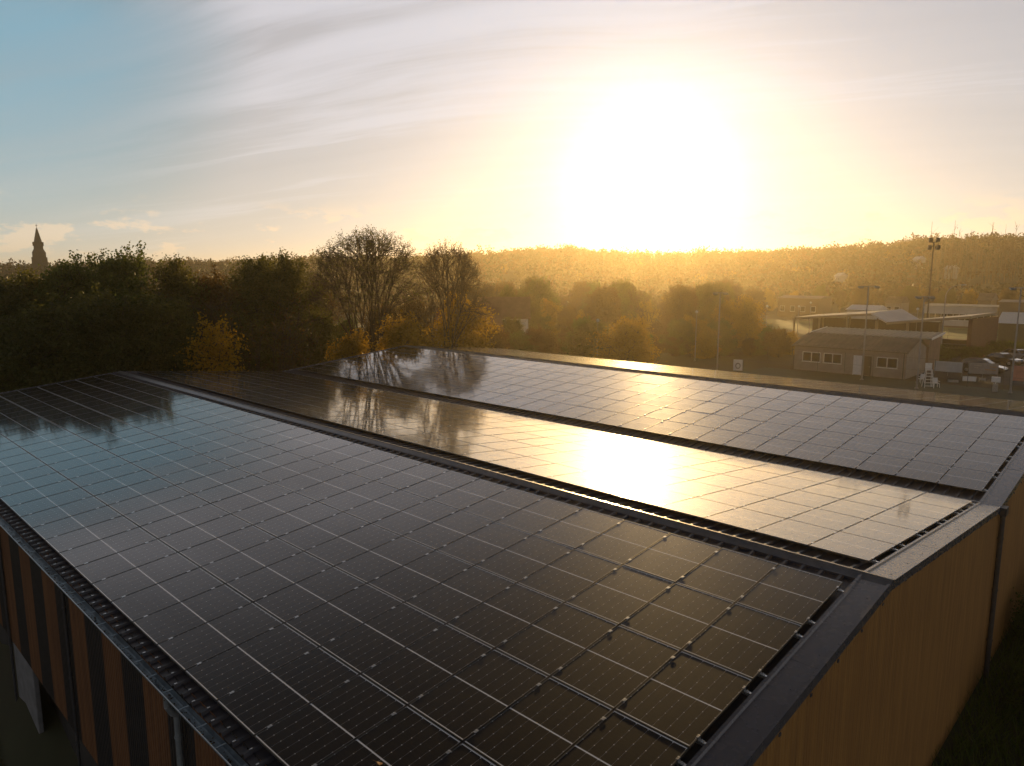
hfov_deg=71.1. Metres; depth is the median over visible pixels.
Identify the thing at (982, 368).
banner
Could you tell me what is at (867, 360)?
door
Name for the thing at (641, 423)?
solar panel
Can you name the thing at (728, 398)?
solar panel
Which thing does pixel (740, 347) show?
shrub
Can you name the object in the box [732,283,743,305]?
distant tree
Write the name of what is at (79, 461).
solar panel
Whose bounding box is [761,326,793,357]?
shrub
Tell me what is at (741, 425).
solar panel
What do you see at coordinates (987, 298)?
hill house
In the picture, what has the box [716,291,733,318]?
distant tree
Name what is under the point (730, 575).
solar panel
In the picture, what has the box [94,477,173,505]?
solar panel
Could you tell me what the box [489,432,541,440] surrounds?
solar panel
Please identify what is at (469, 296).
distant tree
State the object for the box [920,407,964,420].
solar panel
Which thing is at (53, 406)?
solar panel
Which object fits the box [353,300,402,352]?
broadleaf tree
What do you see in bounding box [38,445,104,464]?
solar panel
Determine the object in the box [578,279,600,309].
distant tree
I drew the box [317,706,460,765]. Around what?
solar panel
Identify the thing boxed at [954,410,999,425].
solar panel
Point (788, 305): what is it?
white depot
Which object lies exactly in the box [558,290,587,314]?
distant tree
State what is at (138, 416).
solar panel
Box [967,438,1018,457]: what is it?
solar panel
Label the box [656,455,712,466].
solar panel
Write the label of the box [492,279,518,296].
distant tree
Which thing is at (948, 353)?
hedge
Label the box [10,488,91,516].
solar panel
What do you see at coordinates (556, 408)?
solar panel
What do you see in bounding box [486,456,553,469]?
solar panel
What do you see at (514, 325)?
shrub
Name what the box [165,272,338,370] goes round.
bare thicket
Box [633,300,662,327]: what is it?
distant tree
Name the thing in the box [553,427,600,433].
solar panel
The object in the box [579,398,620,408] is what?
solar panel
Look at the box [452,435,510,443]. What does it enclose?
solar panel
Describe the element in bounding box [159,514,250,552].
solar panel
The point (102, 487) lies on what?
solar panel
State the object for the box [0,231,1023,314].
woodland
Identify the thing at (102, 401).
solar panel
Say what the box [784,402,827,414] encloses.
solar panel
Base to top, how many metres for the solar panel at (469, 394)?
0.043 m
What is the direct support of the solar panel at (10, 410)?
on the industrial hall
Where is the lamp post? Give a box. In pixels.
[694,310,697,360]
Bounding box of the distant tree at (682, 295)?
[652,280,700,326]
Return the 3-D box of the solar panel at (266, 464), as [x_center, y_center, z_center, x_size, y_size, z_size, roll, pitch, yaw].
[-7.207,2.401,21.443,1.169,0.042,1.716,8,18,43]
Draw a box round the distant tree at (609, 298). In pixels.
[582,281,623,332]
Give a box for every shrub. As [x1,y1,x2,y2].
[502,316,525,334]
[506,331,538,351]
[519,324,565,354]
[558,319,622,358]
[560,315,594,354]
[561,320,605,356]
[586,314,666,363]
[646,318,670,353]
[657,318,701,355]
[691,325,721,358]
[694,318,708,352]
[702,317,742,355]
[733,331,753,354]
[741,338,759,355]
[755,326,774,354]
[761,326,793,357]
[786,330,800,354]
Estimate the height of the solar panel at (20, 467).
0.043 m
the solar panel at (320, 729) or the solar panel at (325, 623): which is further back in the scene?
the solar panel at (325, 623)
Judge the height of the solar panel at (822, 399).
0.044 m
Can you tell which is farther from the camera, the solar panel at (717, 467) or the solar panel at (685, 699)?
the solar panel at (717, 467)
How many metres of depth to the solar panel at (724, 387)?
34.26 m
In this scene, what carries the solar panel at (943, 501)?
on the industrial hall
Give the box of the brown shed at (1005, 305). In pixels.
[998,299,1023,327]
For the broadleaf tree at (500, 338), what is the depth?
70.81 m
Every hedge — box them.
[939,343,961,361]
[953,344,1002,358]
[986,339,1023,351]
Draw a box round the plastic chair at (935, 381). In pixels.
[931,378,939,387]
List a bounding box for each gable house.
[433,307,503,345]
[477,297,530,333]
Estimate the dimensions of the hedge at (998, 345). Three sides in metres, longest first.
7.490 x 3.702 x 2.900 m
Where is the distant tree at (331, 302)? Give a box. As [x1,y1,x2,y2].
[304,277,344,331]
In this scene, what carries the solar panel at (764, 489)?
on the industrial hall
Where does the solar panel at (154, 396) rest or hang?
on the industrial hall
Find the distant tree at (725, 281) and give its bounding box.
[715,277,740,301]
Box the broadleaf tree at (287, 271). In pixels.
[249,248,331,357]
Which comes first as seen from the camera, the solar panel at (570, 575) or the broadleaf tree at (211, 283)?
the solar panel at (570, 575)
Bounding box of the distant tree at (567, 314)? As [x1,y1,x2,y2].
[554,303,582,337]
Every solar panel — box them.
[0,400,11,405]
[0,403,19,409]
[0,407,25,414]
[0,410,32,419]
[0,413,39,425]
[0,417,46,430]
[0,421,55,436]
[0,437,10,443]
[0,442,18,450]
[0,447,27,458]
[0,453,36,467]
[0,459,45,476]
[0,465,55,486]
[0,472,67,497]
[0,480,79,507]
[6,425,64,441]
[8,392,54,402]
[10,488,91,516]
[13,430,73,447]
[14,395,62,406]
[20,496,106,528]
[21,398,69,409]
[21,434,83,452]
[28,401,77,412]
[29,439,93,458]
[32,506,121,540]
[34,404,86,416]
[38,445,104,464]
[42,408,94,420]
[45,516,138,553]
[48,450,117,471]
[49,411,103,425]
[58,415,113,429]
[58,457,129,479]
[59,527,156,567]
[65,390,111,400]
[66,419,123,433]
[69,463,142,487]
[73,393,120,403]
[74,539,176,584]
[75,423,134,438]
[80,396,129,407]
[81,470,157,495]
[85,427,145,444]
[88,399,138,410]
[92,552,198,602]
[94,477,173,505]
[96,432,157,450]
[97,402,147,414]
[107,405,159,418]
[107,437,171,456]
[108,485,190,515]
[111,567,223,622]
[116,409,169,422]
[119,442,184,462]
[122,388,168,398]
[123,494,209,526]
[126,412,181,426]
[131,390,177,401]
[132,448,199,469]
[133,584,251,645]
[136,416,194,431]
[140,504,229,539]
[141,393,188,404]
[145,454,216,476]
[148,421,206,436]
[150,396,200,408]
[157,603,282,671]
[159,461,233,484]
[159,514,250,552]
[161,399,212,412]
[161,425,221,441]
[172,403,223,415]
[173,430,235,447]
[175,468,250,493]
[179,525,275,567]
[183,406,236,420]
[185,624,318,701]
[188,435,250,453]
[192,475,270,503]
[196,410,250,424]
[201,538,302,583]
[202,440,268,460]
[210,414,265,428]
[211,483,292,513]
[217,647,359,736]
[218,446,286,467]
[222,418,281,434]
[226,551,332,602]
[232,492,316,524]
[235,452,304,474]
[237,422,296,439]
[253,458,325,482]
[253,502,341,537]
[254,427,314,445]
[254,566,365,623]
[254,674,405,765]
[270,432,333,451]
[273,465,348,491]
[278,512,370,551]
[285,584,402,647]
[288,437,352,457]
[295,473,372,501]
[300,412,352,417]
[305,524,400,565]
[308,443,374,464]
[315,415,370,422]
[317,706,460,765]
[318,481,399,511]
[321,603,445,673]
[329,449,398,472]
[332,420,387,426]
[334,536,434,583]
[344,490,428,523]
[350,424,407,431]
[350,456,423,480]
[361,624,492,705]
[368,550,472,602]
[369,429,426,436]
[372,417,424,423]
[372,500,459,535]
[375,463,449,489]
[389,433,450,442]
[392,422,442,428]
[402,470,478,499]
[403,510,493,549]
[405,566,515,623]
[409,426,464,432]
[409,649,548,741]
[411,439,471,448]
[427,419,477,425]
[430,430,485,438]
[430,479,510,509]
[432,742,496,765]
[434,444,496,455]
[437,522,532,565]
[447,583,563,648]
[448,424,497,430]
[450,389,488,399]
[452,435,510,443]
[459,450,525,462]
[462,487,544,521]
[464,677,612,765]
[465,392,504,401]
[467,428,519,434]
[475,535,574,582]
[476,441,533,449]
[481,394,520,404]
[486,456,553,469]
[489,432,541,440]
[495,603,617,676]
[496,497,582,534]
[498,397,538,408]
[501,446,560,455]
[503,425,549,431]
[508,387,545,396]
[512,437,566,445]
[515,463,584,477]
[516,400,556,411]
[518,549,621,602]
[522,430,571,436]
[524,390,561,399]
[527,452,589,462]
[534,403,575,414]
[534,508,623,548]
[538,442,592,451]
[541,392,579,402]
[546,383,582,391]
[546,434,595,441]
[547,471,618,486]
[551,625,679,709]
[551,710,688,765]
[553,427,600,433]
[554,406,596,418]
[559,395,599,405]
[565,385,601,394]
[565,565,674,625]
[574,409,618,422]
[576,432,622,438]
[576,520,669,564]
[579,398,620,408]
[581,479,655,496]
[582,387,619,397]
[595,413,640,426]
[600,401,640,412]
[601,390,641,399]
[601,436,649,443]
[605,380,641,389]
[615,651,751,748]
[618,416,663,430]
[618,488,693,506]
[620,404,662,415]
[620,583,733,650]
[621,392,661,403]
[623,383,659,391]
[623,533,720,582]
[626,441,676,449]
[642,395,683,406]
[642,420,688,435]
[643,385,681,394]
[644,407,686,419]
[653,446,705,454]
[655,467,718,479]
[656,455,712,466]
[657,480,727,496]
[659,497,738,518]
[663,378,699,386]
[665,388,702,397]
[665,398,706,409]
[666,410,709,423]
[667,424,715,439]
[676,548,778,603]
[682,380,719,389]
[682,451,735,461]
[682,603,801,680]
[686,390,724,400]
[687,462,744,473]
[689,401,730,413]
[691,414,736,427]
[691,474,756,488]
[694,428,742,444]
[698,489,769,506]
[704,507,785,531]
[705,383,742,392]
[708,393,747,404]
[713,405,755,417]
[714,457,768,467]
[718,418,762,432]
[722,433,772,450]
[722,468,781,481]
[727,385,764,395]
[730,482,795,497]
[732,396,772,407]
[736,564,842,626]
[738,408,782,421]
[740,498,814,518]
[745,422,792,437]
[749,463,804,474]
[750,388,789,398]
[753,438,804,455]
[753,519,837,545]
[758,399,799,410]
[759,475,819,489]
[765,411,810,425]
[772,490,840,507]
[774,426,822,441]
[775,391,815,401]
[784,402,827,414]
[784,470,841,482]
[785,443,837,462]
[788,508,864,531]
[794,415,840,430]
[800,483,862,498]
[802,394,842,404]
[805,430,855,447]
[808,531,896,561]
[813,406,855,418]
[818,499,887,519]
[819,448,872,468]
[824,477,881,490]
[825,419,871,434]
[828,396,869,408]
[839,435,889,453]
[841,519,920,545]
[842,409,886,423]
[843,491,907,508]
[856,454,910,475]
[857,424,904,439]
[858,400,900,412]
[865,484,925,499]
[867,509,940,532]
[873,413,918,427]
[874,440,926,459]
[888,403,931,416]
[891,500,957,520]
[892,428,939,444]
[895,460,951,483]
[907,417,952,432]
[911,493,972,510]
[912,446,965,465]
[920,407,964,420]
[927,433,977,450]
[937,466,994,491]
[942,421,988,437]
[953,451,1007,473]
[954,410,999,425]
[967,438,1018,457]
[979,426,1023,442]
[990,414,1023,429]
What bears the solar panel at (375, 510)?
on the industrial hall
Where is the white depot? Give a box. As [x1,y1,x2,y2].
[777,295,831,316]
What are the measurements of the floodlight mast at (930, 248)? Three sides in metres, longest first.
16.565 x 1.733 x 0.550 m
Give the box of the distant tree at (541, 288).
[522,275,564,321]
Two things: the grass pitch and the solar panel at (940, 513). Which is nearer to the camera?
the solar panel at (940, 513)
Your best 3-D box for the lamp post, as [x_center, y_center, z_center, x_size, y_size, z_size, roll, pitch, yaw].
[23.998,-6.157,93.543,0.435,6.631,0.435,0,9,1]
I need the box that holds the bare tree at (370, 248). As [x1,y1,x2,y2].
[301,224,434,352]
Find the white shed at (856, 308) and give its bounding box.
[845,305,887,319]
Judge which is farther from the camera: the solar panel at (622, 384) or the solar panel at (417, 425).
the solar panel at (622, 384)
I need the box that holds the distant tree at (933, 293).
[919,287,939,313]
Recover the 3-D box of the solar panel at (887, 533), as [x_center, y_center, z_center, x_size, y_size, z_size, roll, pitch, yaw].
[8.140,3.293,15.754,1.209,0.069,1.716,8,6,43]
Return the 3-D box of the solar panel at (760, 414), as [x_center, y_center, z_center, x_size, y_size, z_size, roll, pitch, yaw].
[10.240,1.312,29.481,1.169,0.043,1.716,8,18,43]
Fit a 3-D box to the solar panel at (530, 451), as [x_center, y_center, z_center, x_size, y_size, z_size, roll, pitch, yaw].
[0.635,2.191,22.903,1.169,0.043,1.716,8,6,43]
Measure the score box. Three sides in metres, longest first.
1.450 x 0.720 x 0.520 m
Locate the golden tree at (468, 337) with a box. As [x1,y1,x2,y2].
[421,290,509,348]
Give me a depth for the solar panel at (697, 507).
16.81 m
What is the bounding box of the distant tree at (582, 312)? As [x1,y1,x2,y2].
[576,309,587,317]
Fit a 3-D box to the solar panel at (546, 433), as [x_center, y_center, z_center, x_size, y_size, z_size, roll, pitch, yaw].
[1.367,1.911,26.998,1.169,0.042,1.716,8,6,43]
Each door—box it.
[852,355,861,374]
[863,356,871,375]
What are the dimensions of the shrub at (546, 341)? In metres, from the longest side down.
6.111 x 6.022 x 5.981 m
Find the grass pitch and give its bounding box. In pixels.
[754,319,997,338]
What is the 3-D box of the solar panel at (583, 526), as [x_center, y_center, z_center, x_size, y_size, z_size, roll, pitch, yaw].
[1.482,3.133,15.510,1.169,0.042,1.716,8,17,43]
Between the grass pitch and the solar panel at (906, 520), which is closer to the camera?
the solar panel at (906, 520)
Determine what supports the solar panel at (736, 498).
on the industrial hall
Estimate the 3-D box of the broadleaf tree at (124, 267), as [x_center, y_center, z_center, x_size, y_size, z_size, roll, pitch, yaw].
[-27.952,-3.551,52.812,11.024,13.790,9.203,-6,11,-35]
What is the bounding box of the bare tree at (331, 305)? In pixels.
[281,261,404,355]
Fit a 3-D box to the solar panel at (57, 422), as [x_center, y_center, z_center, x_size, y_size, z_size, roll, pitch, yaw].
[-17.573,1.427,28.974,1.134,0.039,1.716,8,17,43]
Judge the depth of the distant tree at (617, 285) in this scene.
152.63 m
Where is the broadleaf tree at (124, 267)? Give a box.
[84,240,195,334]
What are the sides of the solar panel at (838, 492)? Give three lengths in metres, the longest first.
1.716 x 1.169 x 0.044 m
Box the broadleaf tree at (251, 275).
[203,252,317,367]
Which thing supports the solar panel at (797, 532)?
on the industrial hall
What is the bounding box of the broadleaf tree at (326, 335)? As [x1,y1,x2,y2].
[276,308,344,370]
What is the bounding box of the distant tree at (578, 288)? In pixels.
[568,278,595,316]
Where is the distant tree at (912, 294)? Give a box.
[897,285,921,312]
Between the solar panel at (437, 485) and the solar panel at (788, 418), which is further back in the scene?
the solar panel at (788, 418)
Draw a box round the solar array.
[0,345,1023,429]
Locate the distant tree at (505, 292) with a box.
[498,283,517,296]
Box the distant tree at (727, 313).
[709,298,743,347]
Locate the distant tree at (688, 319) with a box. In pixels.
[681,313,703,354]
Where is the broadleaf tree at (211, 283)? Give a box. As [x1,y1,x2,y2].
[188,262,251,329]
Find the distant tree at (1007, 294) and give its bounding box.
[997,287,1019,304]
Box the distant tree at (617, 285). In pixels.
[609,278,631,288]
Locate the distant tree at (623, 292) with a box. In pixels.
[611,282,645,322]
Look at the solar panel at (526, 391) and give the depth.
36.21 m
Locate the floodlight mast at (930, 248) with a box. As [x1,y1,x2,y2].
[925,238,940,317]
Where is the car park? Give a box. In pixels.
[739,344,1023,385]
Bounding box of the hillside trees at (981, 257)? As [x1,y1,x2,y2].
[919,220,1023,284]
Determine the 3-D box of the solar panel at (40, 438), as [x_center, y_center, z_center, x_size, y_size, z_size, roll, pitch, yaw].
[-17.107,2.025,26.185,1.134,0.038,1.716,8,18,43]
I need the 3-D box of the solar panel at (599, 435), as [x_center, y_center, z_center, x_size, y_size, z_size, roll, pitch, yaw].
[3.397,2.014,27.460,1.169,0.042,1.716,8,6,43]
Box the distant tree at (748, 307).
[731,293,771,345]
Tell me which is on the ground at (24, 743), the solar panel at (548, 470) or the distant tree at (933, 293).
the distant tree at (933, 293)
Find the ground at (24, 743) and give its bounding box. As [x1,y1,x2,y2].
[0,245,1023,765]
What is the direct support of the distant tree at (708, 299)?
on the ground at (24, 743)
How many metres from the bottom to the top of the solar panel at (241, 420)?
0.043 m
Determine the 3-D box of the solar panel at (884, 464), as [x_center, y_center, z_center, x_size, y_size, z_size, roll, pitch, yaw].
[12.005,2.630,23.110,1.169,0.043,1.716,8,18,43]
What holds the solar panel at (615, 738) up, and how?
on the industrial hall
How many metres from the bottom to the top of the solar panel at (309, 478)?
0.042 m
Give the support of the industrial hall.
on the ground at (24, 743)
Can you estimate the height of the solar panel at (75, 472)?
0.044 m
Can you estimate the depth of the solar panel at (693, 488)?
18.91 m
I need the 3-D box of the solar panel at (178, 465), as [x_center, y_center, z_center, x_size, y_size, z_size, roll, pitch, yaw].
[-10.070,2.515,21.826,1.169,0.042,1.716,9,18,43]
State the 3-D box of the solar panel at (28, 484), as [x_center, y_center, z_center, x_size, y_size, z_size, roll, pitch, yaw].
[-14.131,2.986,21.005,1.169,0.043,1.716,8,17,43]
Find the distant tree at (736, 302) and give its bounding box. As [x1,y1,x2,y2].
[724,292,773,332]
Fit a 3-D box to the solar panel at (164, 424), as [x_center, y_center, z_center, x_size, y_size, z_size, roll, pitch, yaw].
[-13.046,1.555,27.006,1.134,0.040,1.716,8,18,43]
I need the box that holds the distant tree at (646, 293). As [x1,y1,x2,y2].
[638,291,658,320]
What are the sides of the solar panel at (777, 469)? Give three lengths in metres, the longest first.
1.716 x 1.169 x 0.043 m
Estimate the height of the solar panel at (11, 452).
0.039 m
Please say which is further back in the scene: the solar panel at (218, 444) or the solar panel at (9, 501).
the solar panel at (218, 444)
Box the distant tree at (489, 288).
[474,281,500,304]
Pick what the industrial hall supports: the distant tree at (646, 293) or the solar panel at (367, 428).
the solar panel at (367, 428)
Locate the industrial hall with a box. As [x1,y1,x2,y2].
[0,345,1023,765]
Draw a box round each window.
[800,306,804,311]
[802,351,820,362]
[823,353,841,364]
[875,357,897,368]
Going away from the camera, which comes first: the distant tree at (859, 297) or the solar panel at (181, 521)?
the solar panel at (181, 521)
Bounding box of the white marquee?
[997,312,1023,343]
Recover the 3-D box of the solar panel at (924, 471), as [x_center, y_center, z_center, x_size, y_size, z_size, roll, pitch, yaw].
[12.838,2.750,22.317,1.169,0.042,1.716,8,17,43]
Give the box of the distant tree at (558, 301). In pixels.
[550,293,565,328]
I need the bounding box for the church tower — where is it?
[31,225,47,272]
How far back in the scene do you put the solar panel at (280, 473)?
20.62 m
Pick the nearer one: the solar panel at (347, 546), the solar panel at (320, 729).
the solar panel at (320, 729)
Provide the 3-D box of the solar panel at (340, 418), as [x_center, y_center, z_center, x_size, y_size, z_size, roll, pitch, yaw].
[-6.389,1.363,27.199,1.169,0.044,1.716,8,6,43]
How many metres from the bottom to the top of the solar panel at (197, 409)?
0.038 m
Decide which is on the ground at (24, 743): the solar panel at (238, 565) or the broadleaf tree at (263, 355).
the broadleaf tree at (263, 355)
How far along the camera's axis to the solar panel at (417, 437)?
23.96 m
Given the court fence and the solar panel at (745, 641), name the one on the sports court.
the court fence
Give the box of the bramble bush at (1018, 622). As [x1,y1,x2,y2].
[1008,584,1023,638]
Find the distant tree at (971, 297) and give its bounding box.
[957,288,978,303]
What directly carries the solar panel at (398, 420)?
on the industrial hall
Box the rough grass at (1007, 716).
[932,603,1023,765]
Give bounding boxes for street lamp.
[941,284,966,344]
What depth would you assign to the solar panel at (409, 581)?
13.85 m
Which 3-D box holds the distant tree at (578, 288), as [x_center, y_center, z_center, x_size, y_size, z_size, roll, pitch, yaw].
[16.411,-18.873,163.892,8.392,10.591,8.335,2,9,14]
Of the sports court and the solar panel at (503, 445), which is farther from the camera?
the sports court
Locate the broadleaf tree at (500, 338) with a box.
[475,321,515,349]
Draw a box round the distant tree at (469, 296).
[444,287,483,307]
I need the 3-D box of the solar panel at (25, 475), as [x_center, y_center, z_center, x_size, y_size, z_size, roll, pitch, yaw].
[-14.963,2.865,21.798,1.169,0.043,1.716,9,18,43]
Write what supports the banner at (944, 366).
on the car park
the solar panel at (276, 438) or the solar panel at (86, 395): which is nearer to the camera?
the solar panel at (276, 438)
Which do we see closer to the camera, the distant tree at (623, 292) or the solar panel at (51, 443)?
the solar panel at (51, 443)
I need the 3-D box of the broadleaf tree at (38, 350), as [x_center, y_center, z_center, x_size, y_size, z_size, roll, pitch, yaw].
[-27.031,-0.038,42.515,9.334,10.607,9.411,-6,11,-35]
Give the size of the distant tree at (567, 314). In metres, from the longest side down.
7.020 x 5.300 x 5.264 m
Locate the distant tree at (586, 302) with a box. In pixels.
[551,287,612,323]
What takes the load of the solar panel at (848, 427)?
on the industrial hall
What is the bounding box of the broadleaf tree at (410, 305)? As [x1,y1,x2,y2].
[395,291,439,345]
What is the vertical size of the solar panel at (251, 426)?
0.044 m
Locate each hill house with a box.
[834,273,847,284]
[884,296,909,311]
[912,256,925,268]
[944,265,959,278]
[977,293,998,304]
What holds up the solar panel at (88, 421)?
on the industrial hall
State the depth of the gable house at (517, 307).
102.15 m
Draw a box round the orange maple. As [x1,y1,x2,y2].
[171,309,255,371]
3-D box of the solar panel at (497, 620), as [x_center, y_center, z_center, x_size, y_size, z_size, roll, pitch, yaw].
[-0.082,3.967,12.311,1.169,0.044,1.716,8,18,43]
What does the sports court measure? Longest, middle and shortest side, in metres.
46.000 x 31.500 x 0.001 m
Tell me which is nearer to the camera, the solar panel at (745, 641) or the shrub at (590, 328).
the solar panel at (745, 641)
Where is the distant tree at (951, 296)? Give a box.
[934,288,957,303]
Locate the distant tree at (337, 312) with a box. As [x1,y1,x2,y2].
[316,281,353,325]
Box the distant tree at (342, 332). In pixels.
[334,315,367,357]
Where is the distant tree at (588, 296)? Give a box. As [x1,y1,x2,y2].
[577,290,596,316]
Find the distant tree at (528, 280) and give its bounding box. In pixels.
[518,274,537,296]
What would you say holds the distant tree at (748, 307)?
on the ground at (24, 743)
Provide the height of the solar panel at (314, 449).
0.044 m
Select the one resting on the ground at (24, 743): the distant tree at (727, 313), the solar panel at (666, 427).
the distant tree at (727, 313)
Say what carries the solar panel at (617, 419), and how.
on the industrial hall
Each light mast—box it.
[713,292,727,369]
[858,286,880,379]
[914,296,934,388]
[1008,287,1023,392]
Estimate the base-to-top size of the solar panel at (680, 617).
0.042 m
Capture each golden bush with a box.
[320,327,374,361]
[371,310,450,350]
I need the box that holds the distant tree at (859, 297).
[849,282,873,305]
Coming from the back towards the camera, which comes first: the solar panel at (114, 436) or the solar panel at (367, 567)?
the solar panel at (114, 436)
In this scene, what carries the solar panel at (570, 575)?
on the industrial hall
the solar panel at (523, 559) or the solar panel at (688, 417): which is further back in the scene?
the solar panel at (688, 417)
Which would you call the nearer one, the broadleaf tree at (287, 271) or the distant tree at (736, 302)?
the broadleaf tree at (287, 271)
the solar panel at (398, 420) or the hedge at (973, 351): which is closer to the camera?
the solar panel at (398, 420)
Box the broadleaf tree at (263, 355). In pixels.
[205,312,290,370]
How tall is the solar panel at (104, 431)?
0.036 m
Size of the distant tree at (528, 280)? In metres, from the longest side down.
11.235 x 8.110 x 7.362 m
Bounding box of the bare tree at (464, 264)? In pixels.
[407,236,490,346]
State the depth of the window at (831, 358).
82.78 m
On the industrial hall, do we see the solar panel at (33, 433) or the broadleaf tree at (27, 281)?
the solar panel at (33, 433)
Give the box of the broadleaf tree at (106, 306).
[55,281,176,377]
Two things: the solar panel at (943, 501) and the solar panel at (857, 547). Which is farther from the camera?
the solar panel at (943, 501)
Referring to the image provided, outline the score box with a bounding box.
[991,376,1000,391]
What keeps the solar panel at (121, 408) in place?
on the industrial hall
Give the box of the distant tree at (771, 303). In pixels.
[764,288,777,310]
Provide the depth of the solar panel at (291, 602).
13.44 m
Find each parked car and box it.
[961,357,1007,374]
[983,352,1023,365]
[1002,349,1023,359]
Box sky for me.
[0,0,1023,267]
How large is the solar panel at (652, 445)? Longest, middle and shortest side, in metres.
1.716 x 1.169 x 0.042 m
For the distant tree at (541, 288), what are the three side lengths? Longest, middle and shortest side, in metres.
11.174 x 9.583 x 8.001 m
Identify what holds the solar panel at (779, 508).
on the industrial hall
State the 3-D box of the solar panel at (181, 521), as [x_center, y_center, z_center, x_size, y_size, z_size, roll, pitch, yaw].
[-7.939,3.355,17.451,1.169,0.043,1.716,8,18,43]
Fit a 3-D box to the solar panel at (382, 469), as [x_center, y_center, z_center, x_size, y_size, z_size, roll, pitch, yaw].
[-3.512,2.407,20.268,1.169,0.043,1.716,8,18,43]
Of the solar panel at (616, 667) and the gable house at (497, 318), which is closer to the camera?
the solar panel at (616, 667)
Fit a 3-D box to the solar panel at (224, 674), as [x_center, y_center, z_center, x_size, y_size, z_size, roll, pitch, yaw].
[-4.143,4.438,11.490,1.169,0.042,1.716,8,17,43]
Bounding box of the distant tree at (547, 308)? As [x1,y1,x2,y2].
[540,297,562,336]
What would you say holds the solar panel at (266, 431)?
on the industrial hall
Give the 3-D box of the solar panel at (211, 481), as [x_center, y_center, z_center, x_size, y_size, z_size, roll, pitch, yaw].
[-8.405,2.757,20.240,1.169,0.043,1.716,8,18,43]
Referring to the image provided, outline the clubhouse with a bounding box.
[792,326,944,378]
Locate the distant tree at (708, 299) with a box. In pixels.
[693,281,733,325]
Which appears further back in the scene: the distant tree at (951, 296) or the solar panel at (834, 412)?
the distant tree at (951, 296)
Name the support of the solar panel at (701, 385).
on the industrial hall
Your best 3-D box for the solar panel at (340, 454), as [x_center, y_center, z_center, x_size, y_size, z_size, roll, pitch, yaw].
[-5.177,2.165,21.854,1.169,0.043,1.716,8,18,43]
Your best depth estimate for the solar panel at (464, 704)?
10.25 m
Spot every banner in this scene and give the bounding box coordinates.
[934,361,962,376]
[967,363,998,376]
[1012,365,1023,383]
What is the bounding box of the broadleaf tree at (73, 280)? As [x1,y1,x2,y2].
[15,249,143,329]
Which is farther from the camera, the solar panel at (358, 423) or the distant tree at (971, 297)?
the distant tree at (971, 297)
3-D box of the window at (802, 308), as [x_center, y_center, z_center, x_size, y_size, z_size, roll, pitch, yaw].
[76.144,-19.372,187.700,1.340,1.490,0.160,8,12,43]
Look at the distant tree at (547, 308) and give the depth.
118.86 m
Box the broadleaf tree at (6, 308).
[0,273,40,390]
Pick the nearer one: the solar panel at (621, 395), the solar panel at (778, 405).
the solar panel at (778, 405)
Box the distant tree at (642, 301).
[614,280,678,325]
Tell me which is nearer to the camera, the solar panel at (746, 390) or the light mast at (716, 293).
the solar panel at (746, 390)
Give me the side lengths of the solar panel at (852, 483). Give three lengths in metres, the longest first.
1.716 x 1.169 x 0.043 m
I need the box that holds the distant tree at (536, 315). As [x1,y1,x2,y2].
[516,293,554,331]
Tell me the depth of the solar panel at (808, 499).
18.58 m
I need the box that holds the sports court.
[740,367,1023,400]
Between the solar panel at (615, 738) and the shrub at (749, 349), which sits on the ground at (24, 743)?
the shrub at (749, 349)
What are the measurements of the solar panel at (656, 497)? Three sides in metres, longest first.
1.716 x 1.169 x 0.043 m
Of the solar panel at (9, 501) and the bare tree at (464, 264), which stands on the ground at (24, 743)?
the bare tree at (464, 264)
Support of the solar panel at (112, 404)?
on the industrial hall
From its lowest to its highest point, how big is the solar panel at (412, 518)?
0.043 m
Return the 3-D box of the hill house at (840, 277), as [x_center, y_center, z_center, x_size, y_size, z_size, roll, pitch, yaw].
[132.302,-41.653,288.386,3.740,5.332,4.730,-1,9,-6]
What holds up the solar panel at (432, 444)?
on the industrial hall
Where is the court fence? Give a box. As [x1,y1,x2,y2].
[767,347,1020,390]
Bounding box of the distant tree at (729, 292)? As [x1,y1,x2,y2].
[717,282,735,303]
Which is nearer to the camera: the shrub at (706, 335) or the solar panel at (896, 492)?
the solar panel at (896, 492)
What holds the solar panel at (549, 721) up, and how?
on the industrial hall
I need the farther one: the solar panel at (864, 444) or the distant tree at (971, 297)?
the distant tree at (971, 297)
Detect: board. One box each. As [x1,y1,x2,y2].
[733,359,742,370]
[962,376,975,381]
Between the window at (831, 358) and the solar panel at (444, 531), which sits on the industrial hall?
the solar panel at (444, 531)
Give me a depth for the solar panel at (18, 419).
29.48 m
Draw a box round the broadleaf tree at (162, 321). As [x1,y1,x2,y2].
[117,292,240,370]
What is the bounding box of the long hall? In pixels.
[923,303,998,326]
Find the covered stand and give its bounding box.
[792,309,998,356]
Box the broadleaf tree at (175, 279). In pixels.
[139,253,216,336]
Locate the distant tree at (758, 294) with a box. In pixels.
[739,287,767,317]
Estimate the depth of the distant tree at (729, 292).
139.10 m
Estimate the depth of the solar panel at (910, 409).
28.70 m
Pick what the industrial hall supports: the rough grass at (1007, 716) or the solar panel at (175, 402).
the solar panel at (175, 402)
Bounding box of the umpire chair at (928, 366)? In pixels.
[921,363,933,387]
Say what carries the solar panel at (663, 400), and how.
on the industrial hall
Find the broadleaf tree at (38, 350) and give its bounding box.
[0,293,135,392]
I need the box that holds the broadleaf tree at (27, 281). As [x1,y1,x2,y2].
[0,264,71,371]
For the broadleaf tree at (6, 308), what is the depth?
45.83 m
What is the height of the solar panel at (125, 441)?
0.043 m

